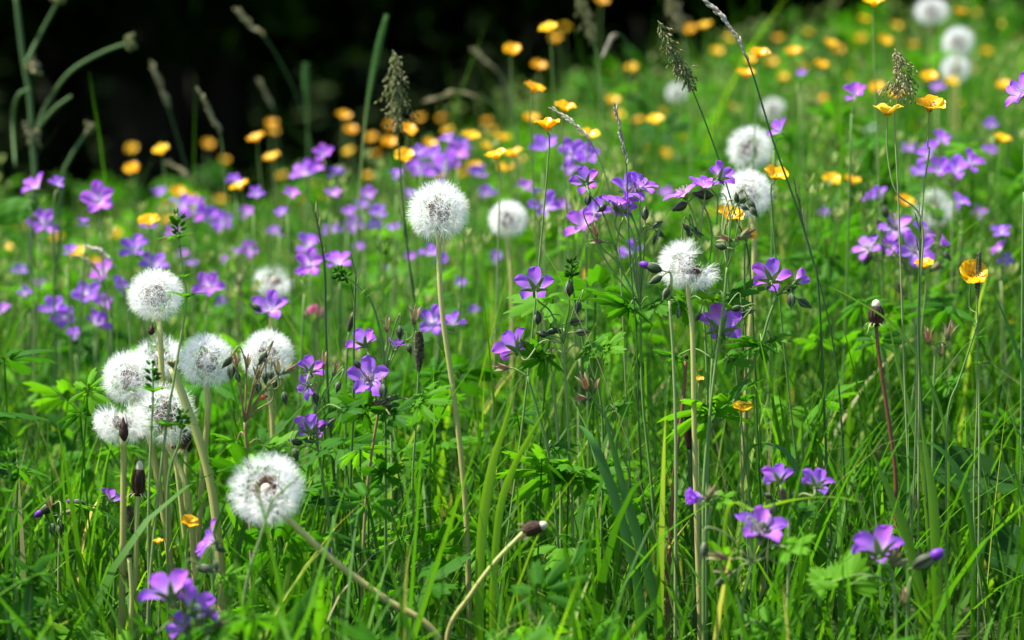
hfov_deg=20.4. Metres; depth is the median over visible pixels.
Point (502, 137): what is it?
buttercup
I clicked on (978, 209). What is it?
cranesbill
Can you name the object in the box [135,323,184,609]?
dandelion clock
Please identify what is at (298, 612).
tall grass
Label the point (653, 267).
cranesbill
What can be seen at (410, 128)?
buttercup
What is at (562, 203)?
cranesbill
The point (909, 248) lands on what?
cranesbill
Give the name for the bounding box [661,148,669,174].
buttercup
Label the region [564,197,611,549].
cranesbill
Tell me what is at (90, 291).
cranesbill
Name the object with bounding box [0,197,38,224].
dock leaf
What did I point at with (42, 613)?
bedstraw
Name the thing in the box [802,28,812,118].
buttercup
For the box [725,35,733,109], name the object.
buttercup
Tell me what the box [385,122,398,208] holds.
buttercup
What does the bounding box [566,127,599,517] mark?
buttercup
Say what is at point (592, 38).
grass stalk
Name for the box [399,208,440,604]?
grass stalk
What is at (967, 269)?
buttercup
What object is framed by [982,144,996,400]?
cranesbill
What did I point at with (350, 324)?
withered dandelion
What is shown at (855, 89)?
cranesbill
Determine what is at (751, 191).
dandelion clock
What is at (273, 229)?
cranesbill
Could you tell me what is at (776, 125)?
cranesbill
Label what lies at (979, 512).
bedstraw
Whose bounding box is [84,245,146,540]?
grass stalk
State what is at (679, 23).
grass stalk
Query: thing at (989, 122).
cranesbill
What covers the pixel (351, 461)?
grass stalk
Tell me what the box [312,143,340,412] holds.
cranesbill
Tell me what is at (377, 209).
cranesbill
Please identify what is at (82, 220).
cranesbill
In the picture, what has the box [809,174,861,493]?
buttercup
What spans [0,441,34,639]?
bedstraw
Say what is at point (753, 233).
buttercup
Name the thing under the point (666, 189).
cranesbill
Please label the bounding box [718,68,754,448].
buttercup
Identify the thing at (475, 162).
buttercup
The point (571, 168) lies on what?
cranesbill
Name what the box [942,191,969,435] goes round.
cranesbill
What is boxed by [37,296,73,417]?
cranesbill
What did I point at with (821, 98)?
buttercup
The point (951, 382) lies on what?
cranesbill
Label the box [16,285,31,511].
cranesbill
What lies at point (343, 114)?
buttercup
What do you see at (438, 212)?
dandelion clock
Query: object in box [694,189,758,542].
cranesbill
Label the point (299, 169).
cranesbill
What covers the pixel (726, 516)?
tall grass
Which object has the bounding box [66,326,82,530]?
cranesbill
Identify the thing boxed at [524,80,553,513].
buttercup
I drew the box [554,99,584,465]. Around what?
buttercup
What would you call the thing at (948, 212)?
dandelion clock
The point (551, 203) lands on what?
cranesbill
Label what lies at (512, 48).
buttercup
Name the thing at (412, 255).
cranesbill
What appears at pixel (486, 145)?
buttercup
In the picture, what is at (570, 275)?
bedstraw
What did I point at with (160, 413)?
dandelion clock
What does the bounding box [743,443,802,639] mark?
tall grass
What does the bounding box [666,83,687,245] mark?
dandelion clock
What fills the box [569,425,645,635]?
tall grass
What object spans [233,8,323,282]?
grass stalk
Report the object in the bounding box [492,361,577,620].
cranesbill
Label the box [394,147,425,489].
buttercup
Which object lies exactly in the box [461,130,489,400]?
buttercup
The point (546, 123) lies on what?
buttercup
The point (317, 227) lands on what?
grass stalk
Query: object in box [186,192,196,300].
buttercup
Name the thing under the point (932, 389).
tall grass
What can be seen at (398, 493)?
cranesbill
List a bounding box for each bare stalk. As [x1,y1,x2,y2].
[126,553,133,633]
[172,444,190,578]
[665,354,687,639]
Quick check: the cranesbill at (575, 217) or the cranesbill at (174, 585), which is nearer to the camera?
the cranesbill at (174, 585)
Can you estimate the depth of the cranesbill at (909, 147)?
3.14 m
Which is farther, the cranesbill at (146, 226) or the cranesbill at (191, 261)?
the cranesbill at (191, 261)
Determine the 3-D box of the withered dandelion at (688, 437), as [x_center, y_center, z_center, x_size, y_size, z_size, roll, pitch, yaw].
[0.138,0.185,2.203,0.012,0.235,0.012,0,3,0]
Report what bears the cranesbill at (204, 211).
on the ground at (100, 90)
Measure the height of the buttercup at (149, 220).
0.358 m
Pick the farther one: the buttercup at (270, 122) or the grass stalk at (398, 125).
the buttercup at (270, 122)
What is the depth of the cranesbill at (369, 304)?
3.19 m
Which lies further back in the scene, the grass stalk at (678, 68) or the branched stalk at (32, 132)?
the branched stalk at (32, 132)
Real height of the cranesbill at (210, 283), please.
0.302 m
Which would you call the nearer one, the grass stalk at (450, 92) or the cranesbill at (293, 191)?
the cranesbill at (293, 191)
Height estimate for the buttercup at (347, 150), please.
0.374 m
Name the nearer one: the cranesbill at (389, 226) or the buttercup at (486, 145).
the cranesbill at (389, 226)
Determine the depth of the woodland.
15.82 m
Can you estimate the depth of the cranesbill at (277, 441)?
2.12 m
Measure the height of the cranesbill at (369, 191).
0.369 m
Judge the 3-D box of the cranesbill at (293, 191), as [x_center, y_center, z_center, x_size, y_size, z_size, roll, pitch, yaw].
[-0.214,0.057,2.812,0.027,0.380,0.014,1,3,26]
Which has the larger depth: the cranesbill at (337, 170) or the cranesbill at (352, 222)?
the cranesbill at (352, 222)
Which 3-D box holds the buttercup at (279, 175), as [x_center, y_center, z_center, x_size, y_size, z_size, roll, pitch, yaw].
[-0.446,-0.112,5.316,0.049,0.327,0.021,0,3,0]
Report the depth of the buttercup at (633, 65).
4.35 m
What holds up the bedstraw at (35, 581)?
on the ground at (100, 90)
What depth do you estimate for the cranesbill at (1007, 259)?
2.70 m
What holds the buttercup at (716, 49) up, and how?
on the ground at (100, 90)
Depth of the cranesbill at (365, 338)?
2.28 m
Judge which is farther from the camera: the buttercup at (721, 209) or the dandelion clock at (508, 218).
the dandelion clock at (508, 218)
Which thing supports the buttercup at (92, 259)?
on the ground at (100, 90)
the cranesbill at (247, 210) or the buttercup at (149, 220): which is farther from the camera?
the cranesbill at (247, 210)
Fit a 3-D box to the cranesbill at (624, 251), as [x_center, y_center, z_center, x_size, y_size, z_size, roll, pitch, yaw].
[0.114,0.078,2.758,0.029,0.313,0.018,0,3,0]
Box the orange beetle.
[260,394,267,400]
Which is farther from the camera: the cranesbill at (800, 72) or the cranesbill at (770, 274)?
the cranesbill at (800, 72)
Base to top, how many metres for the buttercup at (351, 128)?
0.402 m
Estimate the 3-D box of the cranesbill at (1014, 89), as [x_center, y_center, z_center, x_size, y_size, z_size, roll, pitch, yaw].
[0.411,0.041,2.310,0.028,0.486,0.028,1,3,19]
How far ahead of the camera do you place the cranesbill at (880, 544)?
1.92 m
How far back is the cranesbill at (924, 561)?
1.94 m
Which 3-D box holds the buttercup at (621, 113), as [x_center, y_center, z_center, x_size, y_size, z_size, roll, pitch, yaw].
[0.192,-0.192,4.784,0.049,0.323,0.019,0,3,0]
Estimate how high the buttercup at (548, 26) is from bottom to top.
0.516 m
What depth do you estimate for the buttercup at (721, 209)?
2.26 m
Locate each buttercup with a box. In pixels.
[5,243,11,323]
[68,246,85,371]
[84,256,101,342]
[109,229,120,252]
[123,162,138,346]
[126,144,136,274]
[138,214,159,572]
[152,143,177,313]
[153,538,162,634]
[161,202,169,257]
[161,216,169,260]
[170,185,185,291]
[181,514,198,639]
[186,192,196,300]
[203,139,215,259]
[216,196,232,298]
[218,156,229,262]
[229,179,247,405]
[247,131,284,389]
[263,151,279,274]
[266,119,285,279]
[267,128,277,246]
[276,173,286,239]
[337,110,350,276]
[342,147,352,251]
[344,125,363,259]
[363,172,376,251]
[366,133,376,242]
[372,150,382,245]
[376,135,396,350]
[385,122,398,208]
[386,122,417,359]
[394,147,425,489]
[415,115,424,186]
[419,138,436,285]
[442,127,452,198]
[459,168,468,199]
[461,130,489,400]
[467,161,482,298]
[472,147,521,512]
[478,141,491,272]
[479,119,490,202]
[484,148,506,459]
[495,133,509,292]
[496,117,559,617]
[497,163,515,270]
[503,42,536,418]
[520,156,534,378]
[523,113,549,292]
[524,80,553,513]
[528,59,546,266]
[538,21,576,498]
[551,34,561,140]
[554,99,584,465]
[561,24,574,158]
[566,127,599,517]
[573,82,581,140]
[584,0,608,268]
[606,95,619,230]
[612,110,623,146]
[625,62,638,157]
[630,117,645,202]
[646,113,668,386]
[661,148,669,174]
[683,25,695,144]
[696,376,703,524]
[697,21,711,140]
[711,46,722,132]
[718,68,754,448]
[718,204,761,590]
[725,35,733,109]
[726,47,770,506]
[733,55,756,238]
[733,400,756,635]
[742,227,756,608]
[764,164,819,622]
[766,58,777,86]
[773,35,782,104]
[778,72,788,114]
[785,46,802,336]
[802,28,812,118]
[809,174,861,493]
[811,59,828,204]
[816,94,826,146]
[822,171,839,411]
[823,38,837,170]
[833,45,843,54]
[845,34,865,212]
[859,15,868,128]
[863,0,893,481]
[869,81,883,268]
[871,257,933,629]
[873,103,923,639]
[879,34,892,299]
[887,89,908,375]
[891,22,901,69]
[895,193,914,398]
[907,42,917,46]
[909,94,945,629]
[920,70,941,366]
[944,8,966,200]
[944,77,957,241]
[944,259,987,637]
[970,11,978,64]
[980,48,991,163]
[993,132,1011,419]
[996,80,1009,219]
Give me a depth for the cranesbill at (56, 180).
2.75 m
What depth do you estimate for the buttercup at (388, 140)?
3.54 m
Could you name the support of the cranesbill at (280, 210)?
on the ground at (100, 90)
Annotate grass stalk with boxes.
[73,255,132,569]
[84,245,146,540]
[150,60,201,336]
[164,160,221,399]
[196,87,234,380]
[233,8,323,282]
[234,271,242,341]
[257,78,296,345]
[302,63,314,302]
[309,199,351,639]
[349,256,362,597]
[354,14,388,359]
[374,50,428,517]
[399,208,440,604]
[424,90,530,265]
[469,47,524,269]
[548,106,634,548]
[574,0,609,318]
[602,33,636,243]
[613,102,655,634]
[657,21,770,638]
[665,0,695,279]
[703,0,837,638]
[793,178,859,639]
[878,49,918,618]
[914,206,931,576]
[973,250,988,639]
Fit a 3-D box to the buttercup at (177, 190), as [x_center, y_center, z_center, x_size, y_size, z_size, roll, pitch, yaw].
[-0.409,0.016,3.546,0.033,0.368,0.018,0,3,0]
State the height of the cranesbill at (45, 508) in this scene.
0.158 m
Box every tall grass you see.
[20,547,89,639]
[283,573,332,639]
[473,474,495,639]
[475,385,516,639]
[489,410,544,630]
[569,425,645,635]
[604,410,664,639]
[722,497,859,639]
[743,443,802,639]
[814,279,949,579]
[867,441,927,639]
[889,323,931,639]
[902,441,975,639]
[919,410,942,639]
[991,288,1023,383]
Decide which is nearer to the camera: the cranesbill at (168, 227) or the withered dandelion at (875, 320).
the withered dandelion at (875, 320)
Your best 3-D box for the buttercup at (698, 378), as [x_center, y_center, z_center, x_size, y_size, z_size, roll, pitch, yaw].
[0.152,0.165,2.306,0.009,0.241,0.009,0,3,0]
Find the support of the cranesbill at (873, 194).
on the ground at (100, 90)
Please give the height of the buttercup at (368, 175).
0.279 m
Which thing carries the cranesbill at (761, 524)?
on the ground at (100, 90)
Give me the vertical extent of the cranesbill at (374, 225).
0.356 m
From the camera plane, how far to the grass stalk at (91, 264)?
2.65 m
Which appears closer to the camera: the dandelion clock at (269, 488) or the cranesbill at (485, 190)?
the dandelion clock at (269, 488)
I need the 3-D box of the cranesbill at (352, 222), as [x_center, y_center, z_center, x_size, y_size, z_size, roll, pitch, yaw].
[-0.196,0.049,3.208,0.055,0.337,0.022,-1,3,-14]
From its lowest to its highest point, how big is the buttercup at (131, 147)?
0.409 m
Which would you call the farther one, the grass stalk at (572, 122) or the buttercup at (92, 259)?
the buttercup at (92, 259)
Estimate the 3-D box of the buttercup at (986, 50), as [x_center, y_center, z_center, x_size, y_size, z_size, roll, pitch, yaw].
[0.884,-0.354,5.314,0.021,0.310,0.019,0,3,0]
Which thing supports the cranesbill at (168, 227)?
on the ground at (100, 90)
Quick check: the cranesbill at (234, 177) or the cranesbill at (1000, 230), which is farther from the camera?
the cranesbill at (234, 177)
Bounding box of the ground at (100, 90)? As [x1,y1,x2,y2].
[0,2,1023,639]
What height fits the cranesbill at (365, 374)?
0.282 m
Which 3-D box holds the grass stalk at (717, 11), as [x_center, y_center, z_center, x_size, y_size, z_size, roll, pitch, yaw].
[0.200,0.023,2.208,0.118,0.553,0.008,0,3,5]
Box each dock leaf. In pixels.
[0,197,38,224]
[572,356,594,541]
[909,443,1023,492]
[980,524,1023,574]
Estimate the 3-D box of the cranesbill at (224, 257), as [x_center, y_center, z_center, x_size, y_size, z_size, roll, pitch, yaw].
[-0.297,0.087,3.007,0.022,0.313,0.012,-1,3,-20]
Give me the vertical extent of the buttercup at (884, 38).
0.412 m
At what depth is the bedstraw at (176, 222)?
2.08 m
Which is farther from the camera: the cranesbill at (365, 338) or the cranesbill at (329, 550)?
the cranesbill at (365, 338)
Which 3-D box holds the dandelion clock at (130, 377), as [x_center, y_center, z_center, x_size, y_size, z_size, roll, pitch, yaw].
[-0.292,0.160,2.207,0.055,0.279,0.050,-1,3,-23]
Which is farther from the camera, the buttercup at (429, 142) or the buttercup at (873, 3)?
the buttercup at (429, 142)
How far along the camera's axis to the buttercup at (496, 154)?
2.52 m
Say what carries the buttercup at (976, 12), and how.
on the ground at (100, 90)
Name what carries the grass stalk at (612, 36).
on the ground at (100, 90)
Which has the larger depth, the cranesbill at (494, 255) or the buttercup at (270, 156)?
the buttercup at (270, 156)
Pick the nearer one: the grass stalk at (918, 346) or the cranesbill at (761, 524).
the cranesbill at (761, 524)
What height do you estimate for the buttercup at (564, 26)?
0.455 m
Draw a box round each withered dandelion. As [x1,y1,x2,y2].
[128,460,151,636]
[177,427,196,527]
[344,312,352,610]
[445,520,547,639]
[683,416,696,639]
[864,299,897,638]
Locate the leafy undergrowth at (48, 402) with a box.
[0,0,1023,639]
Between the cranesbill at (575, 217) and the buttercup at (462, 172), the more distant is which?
the buttercup at (462, 172)
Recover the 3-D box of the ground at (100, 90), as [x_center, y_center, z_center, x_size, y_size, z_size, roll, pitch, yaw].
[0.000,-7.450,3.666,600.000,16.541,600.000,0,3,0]
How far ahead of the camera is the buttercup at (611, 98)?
3.99 m
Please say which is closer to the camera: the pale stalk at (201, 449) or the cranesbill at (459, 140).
the pale stalk at (201, 449)
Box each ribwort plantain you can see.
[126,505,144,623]
[411,331,429,637]
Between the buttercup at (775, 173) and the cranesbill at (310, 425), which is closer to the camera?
the cranesbill at (310, 425)
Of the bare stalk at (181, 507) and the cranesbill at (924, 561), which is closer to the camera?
the cranesbill at (924, 561)
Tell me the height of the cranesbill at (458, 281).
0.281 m
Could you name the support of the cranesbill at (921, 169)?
on the ground at (100, 90)
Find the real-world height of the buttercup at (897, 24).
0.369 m
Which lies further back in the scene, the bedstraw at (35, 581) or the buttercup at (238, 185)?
the buttercup at (238, 185)
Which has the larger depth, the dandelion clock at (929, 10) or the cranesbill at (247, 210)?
the dandelion clock at (929, 10)
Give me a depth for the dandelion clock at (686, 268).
2.15 m
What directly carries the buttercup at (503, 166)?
on the ground at (100, 90)
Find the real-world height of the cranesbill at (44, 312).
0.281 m
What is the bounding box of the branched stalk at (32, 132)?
[11,0,136,517]
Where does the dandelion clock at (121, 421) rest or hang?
on the ground at (100, 90)
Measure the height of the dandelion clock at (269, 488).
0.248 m
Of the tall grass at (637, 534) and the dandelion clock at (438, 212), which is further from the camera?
the dandelion clock at (438, 212)
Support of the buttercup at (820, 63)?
on the ground at (100, 90)
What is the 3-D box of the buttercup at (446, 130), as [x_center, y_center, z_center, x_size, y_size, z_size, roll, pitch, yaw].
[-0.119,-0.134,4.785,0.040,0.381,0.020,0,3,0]
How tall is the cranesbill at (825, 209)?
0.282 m
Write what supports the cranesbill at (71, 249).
on the ground at (100, 90)
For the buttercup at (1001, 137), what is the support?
on the ground at (100, 90)
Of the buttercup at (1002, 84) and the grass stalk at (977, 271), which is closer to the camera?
the grass stalk at (977, 271)
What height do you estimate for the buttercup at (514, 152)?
0.399 m
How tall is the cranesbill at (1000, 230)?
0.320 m
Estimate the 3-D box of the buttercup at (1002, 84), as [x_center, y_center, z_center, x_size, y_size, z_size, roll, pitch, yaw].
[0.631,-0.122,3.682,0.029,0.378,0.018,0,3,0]
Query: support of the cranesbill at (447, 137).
on the ground at (100, 90)
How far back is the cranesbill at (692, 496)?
1.98 m
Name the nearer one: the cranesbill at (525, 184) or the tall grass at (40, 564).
the tall grass at (40, 564)
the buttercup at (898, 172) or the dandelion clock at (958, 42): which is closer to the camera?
the buttercup at (898, 172)
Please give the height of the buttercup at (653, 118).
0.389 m
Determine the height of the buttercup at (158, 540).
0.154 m
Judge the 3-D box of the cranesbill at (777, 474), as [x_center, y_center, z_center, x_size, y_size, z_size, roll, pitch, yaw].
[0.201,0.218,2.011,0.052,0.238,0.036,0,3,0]
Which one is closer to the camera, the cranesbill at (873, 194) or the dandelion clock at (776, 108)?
the cranesbill at (873, 194)
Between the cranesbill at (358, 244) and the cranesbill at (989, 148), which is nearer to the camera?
the cranesbill at (989, 148)
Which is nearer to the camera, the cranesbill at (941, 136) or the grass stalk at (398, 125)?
the grass stalk at (398, 125)
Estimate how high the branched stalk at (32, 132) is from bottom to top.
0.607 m
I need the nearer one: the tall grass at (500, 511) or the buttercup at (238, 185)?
the tall grass at (500, 511)
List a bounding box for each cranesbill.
[0,302,10,425]
[10,263,28,459]
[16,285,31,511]
[21,171,43,527]
[25,207,57,534]
[34,494,70,623]
[35,278,57,430]
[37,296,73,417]
[48,175,63,547]
[63,216,88,546]
[63,244,78,498]
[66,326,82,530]
[67,488,119,639]
[71,281,112,560]
[80,180,119,470]
[86,308,111,480]
[89,257,128,567]
[119,234,169,569]
[130,544,243,639]
[140,223,169,465]
[152,187,166,284]
[164,225,190,469]
[169,194,218,438]
[174,248,189,363]
[185,258,202,421]
[192,271,225,550]
[194,518,250,625]
[211,341,298,618]
[213,210,232,444]
[215,295,227,434]
[220,255,229,382]
[226,174,244,398]
[232,239,259,401]
[239,205,262,446]
[248,185,264,417]
[249,289,288,513]
[258,351,365,639]
[262,225,282,410]
[273,206,286,421]
[282,186,303,490]
[289,158,324,468]
[294,247,321,472]
[296,233,318,470]
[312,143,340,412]
[316,545,330,578]
[322,214,362,432]
[324,187,341,521]
[324,250,350,568]
[327,166,345,364]
[337,354,452,619]
[340,205,354,481]
[345,303,423,622]
[352,198,381,360]
[352,241,363,314]
[361,185,376,349]
[366,277,370,327]
[367,204,386,477]
[374,169,402,515]
[380,265,399,500]
[386,222,404,396]
[404,251,416,384]
[405,189,418,477]
[406,156,486,349]
[410,144,427,354]
[417,243,448,527]
[417,304,466,603]
[420,142,469,470]
[435,132,455,358]
[455,276,467,484]
[456,136,471,416]
[458,304,479,511]
[479,184,508,438]
[489,250,501,320]
[492,265,626,576]
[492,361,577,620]
[515,179,532,451]
[527,188,559,533]
[529,134,556,543]
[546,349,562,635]
[554,198,570,367]
[558,137,599,344]
[560,164,578,424]
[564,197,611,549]
[569,166,684,584]
[571,330,634,639]
[617,239,643,502]
[639,261,680,639]
[653,292,758,639]
[657,257,811,580]
[659,160,768,404]
[659,186,677,352]
[685,483,735,639]
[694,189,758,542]
[699,503,816,639]
[761,463,834,638]
[764,118,786,492]
[796,68,815,402]
[804,206,832,420]
[805,525,910,639]
[838,82,865,483]
[851,203,959,553]
[862,185,886,486]
[897,548,943,637]
[901,142,926,415]
[910,162,943,498]
[915,129,951,396]
[921,321,966,638]
[927,148,985,436]
[930,80,947,341]
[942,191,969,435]
[971,205,989,325]
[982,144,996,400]
[983,117,1004,360]
[990,224,1010,523]
[990,239,1022,517]
[1005,72,1023,635]
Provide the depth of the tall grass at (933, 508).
2.08 m
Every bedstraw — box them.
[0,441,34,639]
[0,574,30,639]
[8,566,52,639]
[27,601,60,632]
[128,359,171,639]
[137,207,215,639]
[166,408,201,639]
[243,476,299,639]
[331,264,386,595]
[563,255,603,561]
[966,336,988,639]
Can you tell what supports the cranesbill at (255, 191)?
on the ground at (100, 90)
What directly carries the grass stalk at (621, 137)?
on the ground at (100, 90)
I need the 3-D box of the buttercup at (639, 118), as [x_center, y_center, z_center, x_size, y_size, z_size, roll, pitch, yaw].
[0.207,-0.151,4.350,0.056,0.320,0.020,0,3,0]
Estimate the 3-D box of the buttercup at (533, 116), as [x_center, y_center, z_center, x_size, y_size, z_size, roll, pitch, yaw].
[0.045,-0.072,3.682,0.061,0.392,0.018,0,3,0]
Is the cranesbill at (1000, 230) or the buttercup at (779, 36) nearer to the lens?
the cranesbill at (1000, 230)
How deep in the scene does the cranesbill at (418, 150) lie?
2.97 m
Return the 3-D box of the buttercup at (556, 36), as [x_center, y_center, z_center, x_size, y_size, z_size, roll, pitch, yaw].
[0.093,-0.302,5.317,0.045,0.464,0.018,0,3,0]
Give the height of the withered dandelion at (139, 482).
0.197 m
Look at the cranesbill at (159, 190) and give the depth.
3.34 m
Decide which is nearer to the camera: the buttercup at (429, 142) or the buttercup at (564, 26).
the buttercup at (429, 142)
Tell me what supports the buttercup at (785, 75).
on the ground at (100, 90)
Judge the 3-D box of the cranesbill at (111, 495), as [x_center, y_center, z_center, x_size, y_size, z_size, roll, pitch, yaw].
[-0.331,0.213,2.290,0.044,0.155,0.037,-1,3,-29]
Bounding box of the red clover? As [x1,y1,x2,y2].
[306,304,327,532]
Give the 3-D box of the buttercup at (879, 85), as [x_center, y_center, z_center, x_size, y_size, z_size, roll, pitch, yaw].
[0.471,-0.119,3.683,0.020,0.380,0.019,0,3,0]
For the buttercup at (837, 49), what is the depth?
5.31 m
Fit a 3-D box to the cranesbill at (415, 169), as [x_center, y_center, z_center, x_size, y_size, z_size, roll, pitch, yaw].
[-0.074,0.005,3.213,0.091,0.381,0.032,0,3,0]
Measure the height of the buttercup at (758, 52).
0.499 m
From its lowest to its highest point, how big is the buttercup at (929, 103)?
0.474 m
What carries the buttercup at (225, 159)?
on the ground at (100, 90)
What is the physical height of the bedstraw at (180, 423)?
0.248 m
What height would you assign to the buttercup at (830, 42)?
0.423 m
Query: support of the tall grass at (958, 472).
on the ground at (100, 90)
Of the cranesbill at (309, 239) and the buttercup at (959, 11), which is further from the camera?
the buttercup at (959, 11)
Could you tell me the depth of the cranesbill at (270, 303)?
2.50 m
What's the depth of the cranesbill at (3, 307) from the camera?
2.90 m
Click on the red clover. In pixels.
(312, 308)
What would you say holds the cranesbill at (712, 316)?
on the ground at (100, 90)
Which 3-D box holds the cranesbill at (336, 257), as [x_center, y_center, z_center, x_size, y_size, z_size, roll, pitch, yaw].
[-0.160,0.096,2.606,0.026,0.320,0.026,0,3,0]
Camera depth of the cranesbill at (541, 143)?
2.80 m
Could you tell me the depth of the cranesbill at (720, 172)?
2.20 m
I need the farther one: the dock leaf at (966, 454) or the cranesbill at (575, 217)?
the cranesbill at (575, 217)
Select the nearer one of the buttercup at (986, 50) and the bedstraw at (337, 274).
the bedstraw at (337, 274)
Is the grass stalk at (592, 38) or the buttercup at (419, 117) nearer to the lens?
the grass stalk at (592, 38)
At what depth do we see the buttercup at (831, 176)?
2.90 m
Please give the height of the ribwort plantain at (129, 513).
0.157 m
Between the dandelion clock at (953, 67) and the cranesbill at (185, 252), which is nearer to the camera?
the cranesbill at (185, 252)
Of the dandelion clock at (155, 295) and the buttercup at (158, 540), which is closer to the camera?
the buttercup at (158, 540)
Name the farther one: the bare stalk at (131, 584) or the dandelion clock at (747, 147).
the dandelion clock at (747, 147)
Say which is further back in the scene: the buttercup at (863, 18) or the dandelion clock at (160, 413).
the buttercup at (863, 18)
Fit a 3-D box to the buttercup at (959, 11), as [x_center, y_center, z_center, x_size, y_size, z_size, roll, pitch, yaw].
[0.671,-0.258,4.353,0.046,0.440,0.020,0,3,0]
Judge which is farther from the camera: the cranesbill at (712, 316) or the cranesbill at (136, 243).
the cranesbill at (136, 243)
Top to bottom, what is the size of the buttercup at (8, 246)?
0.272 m
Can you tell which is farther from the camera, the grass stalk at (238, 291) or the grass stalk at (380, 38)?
the grass stalk at (380, 38)
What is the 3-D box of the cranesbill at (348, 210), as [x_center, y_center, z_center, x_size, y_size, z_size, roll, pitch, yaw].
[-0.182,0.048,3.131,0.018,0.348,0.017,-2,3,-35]
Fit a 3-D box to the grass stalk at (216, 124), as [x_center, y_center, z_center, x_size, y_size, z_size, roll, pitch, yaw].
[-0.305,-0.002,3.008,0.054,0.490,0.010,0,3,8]
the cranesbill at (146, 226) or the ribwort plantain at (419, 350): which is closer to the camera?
the ribwort plantain at (419, 350)
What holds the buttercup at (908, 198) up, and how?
on the ground at (100, 90)
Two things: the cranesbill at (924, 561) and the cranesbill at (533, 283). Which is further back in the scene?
the cranesbill at (533, 283)
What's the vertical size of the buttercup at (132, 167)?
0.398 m
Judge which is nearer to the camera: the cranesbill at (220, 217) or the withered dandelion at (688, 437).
the withered dandelion at (688, 437)
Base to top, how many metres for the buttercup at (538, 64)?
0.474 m
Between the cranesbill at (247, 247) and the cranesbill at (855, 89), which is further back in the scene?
the cranesbill at (247, 247)
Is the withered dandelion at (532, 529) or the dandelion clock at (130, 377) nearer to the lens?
the withered dandelion at (532, 529)
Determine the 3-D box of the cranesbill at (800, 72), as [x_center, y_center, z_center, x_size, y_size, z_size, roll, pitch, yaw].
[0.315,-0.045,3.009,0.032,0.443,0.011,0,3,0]
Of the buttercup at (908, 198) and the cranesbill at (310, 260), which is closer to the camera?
the cranesbill at (310, 260)
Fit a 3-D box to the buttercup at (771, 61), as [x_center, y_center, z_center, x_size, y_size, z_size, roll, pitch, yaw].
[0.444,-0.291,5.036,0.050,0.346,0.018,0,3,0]
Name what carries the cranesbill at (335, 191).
on the ground at (100, 90)
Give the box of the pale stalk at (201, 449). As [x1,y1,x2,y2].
[166,360,226,620]
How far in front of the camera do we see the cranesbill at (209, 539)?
2.01 m
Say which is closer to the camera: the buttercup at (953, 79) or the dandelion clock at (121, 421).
the dandelion clock at (121, 421)
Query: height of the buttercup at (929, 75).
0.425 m
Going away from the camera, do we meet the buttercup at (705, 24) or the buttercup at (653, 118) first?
the buttercup at (653, 118)
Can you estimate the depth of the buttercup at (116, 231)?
4.78 m
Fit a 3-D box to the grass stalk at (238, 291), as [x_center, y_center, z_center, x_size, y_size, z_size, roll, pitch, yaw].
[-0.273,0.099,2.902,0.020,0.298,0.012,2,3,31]
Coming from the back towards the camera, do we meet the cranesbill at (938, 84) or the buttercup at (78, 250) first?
the buttercup at (78, 250)
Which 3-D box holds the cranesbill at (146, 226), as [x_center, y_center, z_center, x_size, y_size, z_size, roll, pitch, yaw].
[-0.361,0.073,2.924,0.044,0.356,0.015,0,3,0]
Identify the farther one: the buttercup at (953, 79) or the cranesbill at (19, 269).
the buttercup at (953, 79)
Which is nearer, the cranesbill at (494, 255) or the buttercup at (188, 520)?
the buttercup at (188, 520)
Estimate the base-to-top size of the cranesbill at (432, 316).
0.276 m
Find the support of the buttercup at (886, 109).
on the ground at (100, 90)
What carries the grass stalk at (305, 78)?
on the ground at (100, 90)
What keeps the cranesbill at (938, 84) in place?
on the ground at (100, 90)
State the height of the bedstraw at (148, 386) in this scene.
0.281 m
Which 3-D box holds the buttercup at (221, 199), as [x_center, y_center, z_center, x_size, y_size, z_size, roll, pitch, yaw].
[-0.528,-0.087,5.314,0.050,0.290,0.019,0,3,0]
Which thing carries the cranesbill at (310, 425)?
on the ground at (100, 90)
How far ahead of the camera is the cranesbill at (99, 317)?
2.75 m
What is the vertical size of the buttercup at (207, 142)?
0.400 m
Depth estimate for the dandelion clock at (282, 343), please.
2.35 m
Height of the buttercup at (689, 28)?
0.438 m
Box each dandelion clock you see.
[91,400,150,639]
[99,349,177,639]
[124,265,184,639]
[133,381,198,627]
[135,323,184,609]
[178,331,235,570]
[225,450,440,639]
[239,327,296,547]
[253,265,294,407]
[406,177,471,638]
[487,198,529,517]
[657,236,718,639]
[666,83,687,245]
[720,166,774,589]
[724,124,773,488]
[760,98,784,136]
[865,124,875,201]
[912,186,955,376]
[914,0,949,179]
[940,55,971,211]
[941,26,974,208]
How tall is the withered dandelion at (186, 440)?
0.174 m
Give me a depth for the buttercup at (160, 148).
3.30 m
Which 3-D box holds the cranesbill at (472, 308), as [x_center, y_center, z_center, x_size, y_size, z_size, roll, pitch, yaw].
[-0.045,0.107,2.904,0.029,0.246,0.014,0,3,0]
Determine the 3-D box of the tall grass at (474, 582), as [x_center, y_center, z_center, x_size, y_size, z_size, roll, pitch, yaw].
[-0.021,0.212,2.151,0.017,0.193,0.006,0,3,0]
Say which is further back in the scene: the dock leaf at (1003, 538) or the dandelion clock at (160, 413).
the dock leaf at (1003, 538)
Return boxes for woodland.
[0,0,1023,257]
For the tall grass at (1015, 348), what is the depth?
2.20 m

